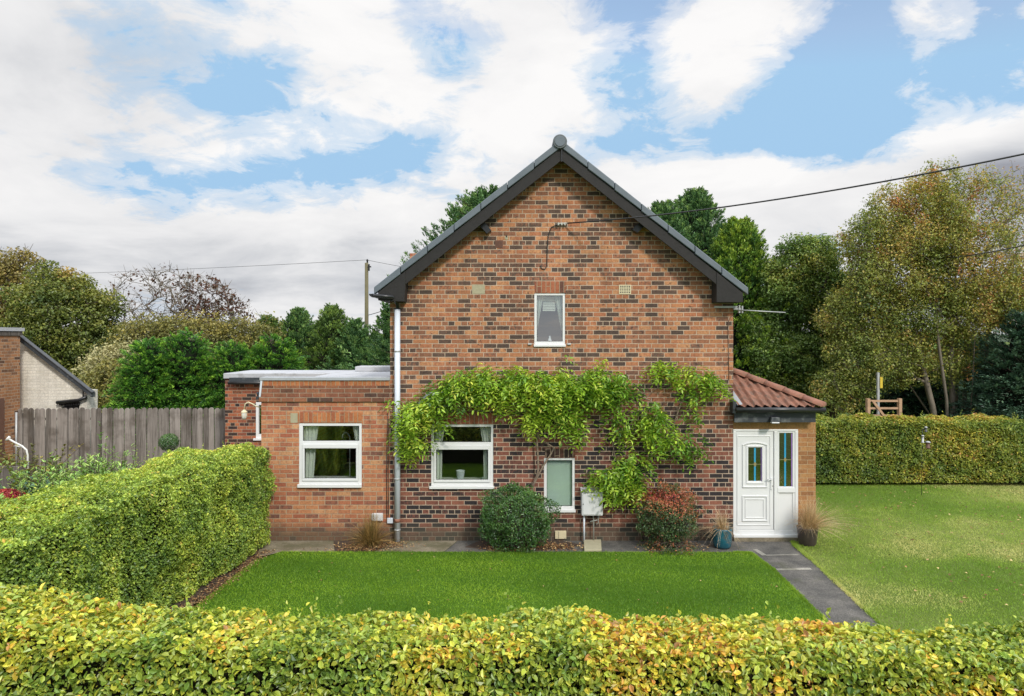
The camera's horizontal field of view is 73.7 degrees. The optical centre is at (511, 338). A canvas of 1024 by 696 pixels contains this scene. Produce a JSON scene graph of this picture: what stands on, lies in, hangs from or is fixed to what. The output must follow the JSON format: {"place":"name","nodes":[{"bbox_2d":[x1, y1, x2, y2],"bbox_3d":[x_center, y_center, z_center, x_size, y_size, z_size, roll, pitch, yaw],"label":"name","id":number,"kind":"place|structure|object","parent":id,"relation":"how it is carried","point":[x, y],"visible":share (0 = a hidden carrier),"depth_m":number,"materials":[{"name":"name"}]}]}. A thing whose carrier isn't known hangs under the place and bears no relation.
{"place":"outdoors","nodes":[
{"label":"outdoors","id":0,"kind":"place"},
{"bbox_2d":[155,543,258,620],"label":"soil under hedge","id":1,"kind":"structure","parent":0,"point":[200,589],"depth_m":10.34,"materials":[{"name":"brown soil"}]},
{"bbox_2d":[0,442,276,629],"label":"hedge","id":2,"kind":"object","parent":1,"relation":"on","point":[157,534],"visible":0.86,"depth_m":8.88,"materials":[{"name":"green plant"}]},
{"bbox_2d":[154,549,274,620],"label":"hedge litter","id":3,"kind":"object","parent":1,"relation":"on","point":[201,600],"visible":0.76,"depth_m":10.44,"materials":[{"name":"brown plant"}]},
{"bbox_2d":[257,541,334,556],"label":"paving","id":4,"kind":"structure","parent":0,"point":[290,546],"depth_m":12.26,"materials":[{"name":"concrete"}]},
{"bbox_2d":[333,540,392,551],"bbox_3d":[-2.725,3.731,12.275,1.150,0.001,0.690,0,0,0],"label":"soil bed","id":5,"kind":"object","parent":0,"point":[344,542],"visible":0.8,"depth_m":12.30,"materials":[{"name":"brown soil"}]},
{"bbox_2d":[333,507,402,551],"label":"sedge clump","id":6,"kind":"object","parent":5,"relation":"on","point":[370,536],"visible":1,"depth_m":12.20,"materials":[{"name":"brown plant"}]},
{"bbox_2d":[377,541,455,551],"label":"paving slab","id":7,"kind":"structure","parent":0,"point":[436,546],"depth_m":12.25,"materials":[{"name":"concrete"}]},
{"bbox_2d":[456,470,464,478],"bbox_3d":[-0.971,2.567,12.860,0.172,0.160,0.172,0,0,0],"label":"plant pot","id":8,"kind":"object","parent":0,"point":[460,474],"visible":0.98,"depth_m":12.80,"materials":[{"name":"white ceramic"}]},
{"bbox_2d":[0,0,1023,338],"label":"sky","id":9,"kind":"structure","parent":0,"point":[208,135],"materials":[{"name":"blue"}]},
{"bbox_2d":[191,552,834,651],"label":"lawn","id":10,"kind":"structure","parent":0,"point":[566,584],"depth_m":10.26,"materials":[{"name":"green plant"}]},
{"bbox_2d":[0,582,1023,695],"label":"front hedge","id":11,"kind":"object","parent":10,"relation":"on","point":[46,652],"visible":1,"depth_m":4.60,"materials":[{"name":"green plant"}]},
{"bbox_2d":[637,536,697,556],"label":"ground weed","id":12,"kind":"object","parent":10,"relation":"on","point":[672,546],"visible":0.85,"depth_m":11.93,"materials":[{"name":"green plant"}]},
{"bbox_2d":[466,541,579,550],"bbox_3d":[0.200,3.731,12.300,2.100,0.001,0.600,0,0,0],"label":"soil patch","id":13,"kind":"object","parent":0,"point":[477,544],"visible":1,"depth_m":12.30,"materials":[{"name":"brown soil"}]},
{"bbox_2d":[303,539,709,550],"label":"bed litter","id":14,"kind":"object","parent":13,"relation":"on","point":[401,543],"visible":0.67,"depth_m":12.15,"materials":[{"name":"brown plant"}]},
{"bbox_2d":[476,481,561,552],"bbox_3d":[0.129,3.135,12.092,1.522,1.218,0.982,0,0,0],"label":"round shrub","id":15,"kind":"object","parent":13,"relation":"on","point":[514,537],"visible":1,"depth_m":11.95,"materials":[{"name":"green plant"}]},
{"bbox_2d":[39,342,1009,622],"bbox_3d":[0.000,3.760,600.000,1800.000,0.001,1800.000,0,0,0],"label":"ground","id":16,"kind":"structure","parent":0,"point":[455,542],"depth_m":18.72,"materials":[{"name":"brown soil"}]},
{"bbox_2d":[0,327,24,465],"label":"neighbouring house","id":17,"kind":"structure","parent":16,"relation":"on","point":[9,372],"depth_m":18.65,"materials":[{"name":"brown brick"}]},
{"bbox_2d":[0,244,45,320],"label":"yellowing maple tree","id":18,"kind":"object","parent":16,"relation":"on","point":[11,269],"visible":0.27,"depth_m":33.56,"materials":[{"name":"green plant"}]},
{"bbox_2d":[20,336,97,467],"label":"white outbuilding","id":19,"kind":"structure","parent":16,"relation":"on","point":[47,381],"depth_m":19.60,"materials":[{"name":"paint"}]},
{"bbox_2d":[0,259,129,378],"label":"maple tree","id":20,"kind":"object","parent":16,"relation":"on","point":[65,298],"visible":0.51,"depth_m":30.05,"materials":[{"name":"green plant"}]},
{"bbox_2d":[77,355,131,408],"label":"olive bush","id":21,"kind":"object","parent":16,"relation":"on","point":[101,381],"visible":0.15,"depth_m":26.37,"materials":[{"name":"green plant"}]},
{"bbox_2d":[71,336,141,383],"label":"seedhead bush","id":22,"kind":"object","parent":16,"relation":"on","point":[111,353],"visible":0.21,"depth_m":28.08,"materials":[{"name":"beige plant"}]},
{"bbox_2d":[18,407,224,472],"bbox_3d":[-10.864,2.874,19.063,5.795,1.911,0.174,0,0,0],"label":"picket fence","id":23,"kind":"object","parent":16,"relation":"on","point":[70,427],"visible":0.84,"depth_m":18.98,"materials":[{"name":"grey wood"}]},
{"bbox_2d":[99,308,182,367],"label":"olive bush","id":24,"kind":"object","parent":16,"relation":"on","point":[133,330],"visible":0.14,"depth_m":29.45,"materials":[{"name":"green plant"}]},
{"bbox_2d":[99,336,191,454],"bbox_3d":[-12.202,2.099,22.981,3.803,4.375,3.770,0,0,41],"label":"cypress shrub","id":25,"kind":"object","parent":16,"relation":"on","point":[135,375],"visible":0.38,"depth_m":22.38,"materials":[{"name":"green plant"}]},
{"bbox_2d":[108,260,203,337],"bbox_3d":[-17.438,0.014,32.998,4.823,7.565,3.283,0,0,0],"label":"bare tree","id":26,"kind":"object","parent":16,"relation":"on","point":[147,309],"visible":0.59,"depth_m":32.81,"materials":[{"name":"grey plant"}]},
{"bbox_2d":[127,326,224,448],"bbox_3d":[-11.356,1.920,23.640,4.663,4.693,4.516,0,0,0],"label":"cypress shrub","id":27,"kind":"object","parent":16,"relation":"on","point":[188,358],"visible":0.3,"depth_m":22.99,"materials":[{"name":"green plant"}]},
{"bbox_2d":[141,308,247,361],"bbox_3d":[-14.586,1.191,30.925,5.001,5.178,4.340,0,0,0],"label":"olive bush","id":28,"kind":"object","parent":16,"relation":"on","point":[199,325],"visible":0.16,"depth_m":30.45,"materials":[{"name":"green plant"}]},
{"bbox_2d":[168,268,255,330],"bbox_3d":[-14.778,0.127,34.063,4.466,7.338,3.130,0,0,0],"label":"brown leaved tree","id":29,"kind":"object","parent":16,"relation":"on","point":[216,303],"visible":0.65,"depth_m":33.70,"materials":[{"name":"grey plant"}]},
{"bbox_2d":[180,340,260,449],"bbox_3d":[-9.794,2.182,23.838,3.945,4.340,4.022,0,0,0],"label":"cypress shrub","id":30,"kind":"object","parent":16,"relation":"on","point":[229,358],"visible":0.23,"depth_m":23.24,"materials":[{"name":"green plant"}]},
{"bbox_2d":[208,308,299,360],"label":"olive bush","id":31,"kind":"object","parent":16,"relation":"on","point":[243,335],"visible":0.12,"depth_m":31.53,"materials":[{"name":"green plant"}]},
{"bbox_2d":[218,332,312,404],"bbox_3d":[-8.487,2.071,23.955,4.058,4.633,4.184,0,0,0],"label":"cypress shrub","id":32,"kind":"object","parent":16,"relation":"on","point":[275,353],"visible":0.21,"depth_m":23.63,"materials":[{"name":"green plant"}]},
{"bbox_2d":[240,313,293,369],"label":"green conifer","id":33,"kind":"object","parent":16,"relation":"on","point":[270,320],"visible":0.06,"depth_m":32.78,"materials":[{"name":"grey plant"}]},
{"bbox_2d":[278,306,317,369],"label":"green conifer","id":34,"kind":"object","parent":16,"relation":"on","point":[297,323],"visible":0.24,"depth_m":33.45,"materials":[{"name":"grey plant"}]},
{"bbox_2d":[293,302,348,369],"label":"green conifer","id":35,"kind":"object","parent":16,"relation":"on","point":[329,323],"visible":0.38,"depth_m":32.32,"materials":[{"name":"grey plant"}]},
{"bbox_2d":[316,317,379,369],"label":"green conifer","id":36,"kind":"object","parent":16,"relation":"on","point":[354,335],"visible":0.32,"depth_m":31.50,"materials":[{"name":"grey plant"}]},
{"bbox_2d":[365,259,370,333],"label":"utility pole","id":37,"kind":"object","parent":16,"relation":"on","point":[367,267],"visible":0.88,"depth_m":45.89,"materials":[{"name":"brown wood"}]},
{"bbox_2d":[74,260,358,273],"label":"power line","id":38,"kind":"object","parent":37,"relation":"attached to","point":[238,266],"visible":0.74,"depth_m":49.42,"materials":[{"name":"black metal"}]},
{"bbox_2d":[360,302,389,365],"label":"slim cypress","id":39,"kind":"object","parent":16,"relation":"on","point":[374,332],"visible":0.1,"depth_m":27.68,"materials":[{"name":"green plant"}]},
{"bbox_2d":[319,184,498,369],"bbox_3d":[-0.168,-0.868,26.000,14.342,9.609,15.371,0,0,0],"label":"tall cypress","id":40,"kind":"object","parent":16,"relation":"on","point":[456,212],"visible":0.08,"depth_m":24.54,"materials":[{"name":"green plant"}]},
{"bbox_2d":[223,134,826,541],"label":"brick house","id":41,"kind":"structure","parent":16,"relation":"on","point":[518,270],"depth_m":12.60,"materials":[{"name":"brick"}]},
{"bbox_2d":[253,402,260,439],"bbox_3d":[-6.205,2.122,17.500,0.811,0.972,0.120,0,0,0],"label":"window","id":42,"kind":"structure","parent":41,"relation":"in","point":[258,436],"depth_m":17.49,"materials":[{"name":"white plastic"}]},
{"bbox_2d":[297,423,361,487],"bbox_3d":[-3.358,2.156,12.787,1.184,1.184,0.465,0,0,0],"label":"window","id":43,"kind":"structure","parent":41,"relation":"in","point":[308,442],"depth_m":12.61,"materials":[{"name":"white plastic"}]},
{"bbox_2d":[429,424,493,488],"bbox_3d":[-0.925,2.180,12.787,1.196,1.184,0.465,0,0,0],"label":"window","id":44,"kind":"structure","parent":41,"relation":"in","point":[437,481],"depth_m":12.61,"materials":[{"name":"white plastic"}]},
{"bbox_2d":[534,293,565,346],"bbox_3d":[0.696,-0.339,12.660,0.591,0.988,0.180,0,0,0],"label":"window","id":45,"kind":"structure","parent":41,"relation":"in","point":[559,298],"depth_m":12.61,"materials":[{"name":"white plastic"}]},
{"bbox_2d":[378,355,735,541],"bbox_3d":[0.819,2.014,12.199,6.496,3.436,0.769,0,0,0],"label":"wisteria","id":46,"kind":"object","parent":41,"relation":"attached to","point":[572,390],"visible":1,"depth_m":12.31,"materials":[{"name":"green plant"}]},
{"bbox_2d":[544,458,575,512],"bbox_3d":[0.881,2.707,12.652,0.583,0.999,0.175,0,0,0],"label":"window","id":47,"kind":"structure","parent":41,"relation":"in","point":[559,473],"depth_m":12.68,"materials":[{"name":"white plastic"}]},
{"bbox_2d":[736,431,772,529],"bbox_3d":[4.490,2.630,12.613,0.683,1.816,0.114,0,0,0],"label":"front door","id":48,"kind":"structure","parent":41,"relation":"in","point":[754,499],"depth_m":12.62,"materials":[{"name":"white plastic"}]},
{"bbox_2d":[567,153,1023,223],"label":"service cable","id":49,"kind":"object","parent":41,"relation":"attached to","point":[809,193],"visible":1,"depth_m":10.07,"materials":[{"name":"black rubber"}]},
{"bbox_2d":[648,198,741,357],"bbox_3d":[5.880,-0.715,26.907,7.686,9.338,7.727,0,0,-41],"label":"roofside cypress","id":50,"kind":"object","parent":16,"relation":"on","point":[675,222],"visible":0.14,"depth_m":26.08,"materials":[{"name":"green plant"}]},
{"bbox_2d":[673,185,726,256],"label":"roofside cypress","id":51,"kind":"object","parent":16,"relation":"on","point":[696,198],"visible":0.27,"depth_m":27.38,"materials":[{"name":"green plant"}]},
{"bbox_2d":[703,215,819,413],"bbox_3d":[8.143,-0.350,25.363,7.895,8.496,6.951,0,0,-35],"label":"roofside cypress","id":52,"kind":"object","parent":16,"relation":"on","point":[738,252],"visible":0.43,"depth_m":24.57,"materials":[{"name":"green plant"}]},
{"bbox_2d":[735,232,870,417],"bbox_3d":[10.363,0.045,24.012,5.037,7.484,2.971,0,0,0],"label":"green tree","id":53,"kind":"object","parent":16,"relation":"on","point":[801,282],"visible":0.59,"depth_m":23.42,"materials":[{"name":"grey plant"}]},
{"bbox_2d":[817,383,885,418],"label":"understorey bush","id":54,"kind":"object","parent":16,"relation":"on","point":[852,406],"visible":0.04,"depth_m":25.94,"materials":[{"name":"green plant"}]},
{"bbox_2d":[877,372,882,414],"bbox_3d":[10.706,2.363,19.900,0.135,2.734,0.110,0,0,0],"label":"marker post","id":55,"kind":"object","parent":16,"relation":"on","point":[879,382],"visible":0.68,"depth_m":19.87,"materials":[{"name":"metal"}]},
{"bbox_2d":[863,330,941,402],"bbox_3d":[17.699,1.510,31.039,5.143,4.539,4.242,0,0,0],"label":"understorey bush","id":56,"kind":"object","parent":16,"relation":"on","point":[935,345],"depth_m":30.10,"materials":[{"name":"green plant"}]},
{"bbox_2d":[803,155,1023,416],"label":"autumn tree","id":57,"kind":"object","parent":16,"relation":"on","point":[883,296],"visible":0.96,"depth_m":20.99,"materials":[{"name":"green plant"}]},
{"bbox_2d":[852,355,975,421],"bbox_3d":[14.405,2.625,24.089,4.710,4.225,4.864,0,0,0],"label":"shaded conifer","id":58,"kind":"object","parent":16,"relation":"on","point":[912,405],"visible":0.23,"depth_m":23.35,"materials":[{"name":"green plant"}]},
{"bbox_2d":[886,332,1006,411],"bbox_3d":[17.415,2.072,26.069,6.853,4.784,6.506,0,0,0],"label":"shaded conifer","id":59,"kind":"object","parent":16,"relation":"on","point":[980,343],"visible":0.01,"depth_m":25.38,"materials":[{"name":"green plant"}]},
{"bbox_2d":[937,308,1023,421],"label":"blue green conifer","id":60,"kind":"object","parent":16,"relation":"on","point":[1006,383],"visible":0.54,"depth_m":20.16,"materials":[{"name":"blue-green conifer needles"},{"name":"brown bark"}]},
{"bbox_2d":[128,330,1010,341],"bbox_3d":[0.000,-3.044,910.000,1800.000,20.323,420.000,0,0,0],"label":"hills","id":61,"kind":"structure","parent":0,"point":[1003,339],"depth_m":746.28,"materials":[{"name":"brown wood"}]},
{"bbox_2d":[445,541,743,551],"bbox_3d":[1.450,3.735,12.275,5.280,0.001,0.690,0,0,0],"label":"tarmac strip","id":62,"kind":"object","parent":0,"point":[608,546],"visible":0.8,"depth_m":12.19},
{"bbox_2d":[584,539,601,551],"bbox_3d":[1.448,3.712,12.238,0.319,0.035,0.672,0,0,5],"label":"stone block","id":63,"kind":"object","parent":62,"relation":"on","point":[592,545],"depth_m":12.18,"materials":[{"name":"beige stone"}]},
{"bbox_2d":[630,476,708,549],"bbox_3d":[2.800,3.110,12.119,1.348,1.254,0.927,0,0,0],"label":"berry shrub","id":64,"kind":"object","parent":62,"relation":"on","point":[676,530],"visible":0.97,"depth_m":12.05,"materials":[{"name":"green plant"}]},
{"bbox_2d":[690,504,740,549],"bbox_3d":[3.568,3.310,11.993,1.299,0.841,1.175,0,0,0],"label":"blue pot","id":65,"kind":"object","parent":62,"relation":"on","point":[721,532],"visible":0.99,"depth_m":12.08,"materials":[{"name":"ceramic"}]},
{"bbox_2d":[779,467,789,485],"bbox_3d":[5.056,2.727,12.948,0.323,0.605,0.348,0,0,-34],"label":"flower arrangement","id":66,"kind":"object","parent":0,"point":[781,477],"visible":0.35,"depth_m":12.88,"materials":[{"name":"green plant"}]},
{"bbox_2d":[736,542,896,643],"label":"path","id":67,"kind":"structure","parent":0,"point":[817,588],"depth_m":10.45,"materials":[{"name":"grey concrete"}]},
{"bbox_2d":[776,568,811,569],"bbox_3d":[4.560,3.733,11.049,0.582,0.001,0.100,0,0,-3],"label":"path joint","id":68,"kind":"object","parent":67,"relation":"on","point":[793,568],"visible":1,"depth_m":11.05,"materials":[{"name":"concrete"}]},
{"bbox_2d":[865,398,901,416],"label":"timber gate","id":69,"kind":"structure","parent":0,"point":[868,407],"depth_m":19.57,"materials":[{"name":"brown wood"}]},
{"bbox_2d":[789,483,1023,649],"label":"side lawn","id":70,"kind":"structure","parent":0,"point":[932,594],"depth_m":11.73,"materials":[{"name":"green plant"}]},
{"bbox_2d":[786,492,869,546],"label":"potted plant","id":71,"kind":"object","parent":70,"relation":"on","point":[807,531],"visible":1,"depth_m":12.22,"materials":[{"name":"plant"}]},
{"bbox_2d":[816,408,1023,483],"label":"hedge","id":72,"kind":"object","parent":70,"relation":"on","point":[865,448],"visible":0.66,"depth_m":17.27,"materials":[{"name":"green plant"}]},
{"bbox_2d":[817,487,1023,604],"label":"fallen leaves","id":73,"kind":"object","parent":70,"relation":"on","point":[931,534],"visible":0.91,"depth_m":12.83,"materials":[{"name":"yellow plant"}]},
{"bbox_2d":[921,427,930,495],"bbox_3d":[9.820,2.910,16.200,0.232,1.639,0.138,0,0,0],"label":"bird feeder","id":74,"kind":"object","parent":70,"relation":"on","point":[927,442],"visible":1,"depth_m":16.18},
{"bbox_2d":[942,245,1023,258],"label":"power line","id":75,"kind":"object","parent":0,"point":[986,252],"visible":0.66,"depth_m":18.20,"materials":[{"name":"black metal"}]},
{"label":"patio","id":76,"kind":"structure","parent":0,"visible":0},
{"bbox_2d":[0,466,23,492],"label":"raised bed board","id":77,"kind":"object","parent":76,"relation":"on","point":[4,473],"visible":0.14,"depth_m":15.20,"materials":[{"name":"grey wood"}]},
{"bbox_2d":[5,436,28,468],"bbox_3d":[-11.597,3.008,16.000,0.545,1.443,0.070,0,0,0],"label":"hooked pipe","id":78,"kind":"object","parent":76,"relation":"on","point":[20,445],"visible":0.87,"depth_m":15.98,"materials":[{"name":"white plastic"}]},
{"bbox_2d":[0,472,50,513],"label":"perennial","id":79,"kind":"object","parent":76,"relation":"on","point":[30,485],"visible":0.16,"depth_m":12.83,"materials":[{"name":"green plant"}]},
{"bbox_2d":[0,440,83,481],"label":"perennial","id":80,"kind":"object","parent":76,"relation":"on","point":[18,455],"visible":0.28,"depth_m":16.08,"materials":[{"name":"green plant"}]},
{"bbox_2d":[0,451,92,490],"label":"bushy perennial","id":81,"kind":"object","parent":76,"relation":"on","point":[14,476],"visible":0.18,"depth_m":14.17,"materials":[{"name":"green plant"}]},
{"bbox_2d":[0,456,142,522],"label":"tall perennial","id":82,"kind":"object","parent":76,"relation":"on","point":[53,481],"visible":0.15,"depth_m":13.21,"materials":[{"name":"green plant"}]},
{"bbox_2d":[41,444,155,484],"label":"tall perennial","id":83,"kind":"object","parent":76,"relation":"on","point":[92,464],"visible":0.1,"depth_m":13.55,"materials":[{"name":"green plant"}]},
{"bbox_2d":[96,421,107,467],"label":"leggy perennial","id":84,"kind":"object","parent":76,"relation":"on","point":[100,446],"visible":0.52,"depth_m":15.49,"materials":[{"name":"green plant"}]},
{"bbox_2d":[158,433,179,469],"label":"topiary bush","id":85,"kind":"object","parent":76,"relation":"on","point":[170,441],"visible":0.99,"depth_m":17.47,"materials":[{"name":"green plant"}]},
{"label":"garden soil","id":86,"kind":"structure","parent":0,"visible":0},
{"bbox_2d":[0,488,32,527],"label":"sedum","id":87,"kind":"object","parent":86,"relation":"on","point":[8,494],"visible":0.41,"depth_m":12.52,"materials":[{"name":"red plant"}]}
]}

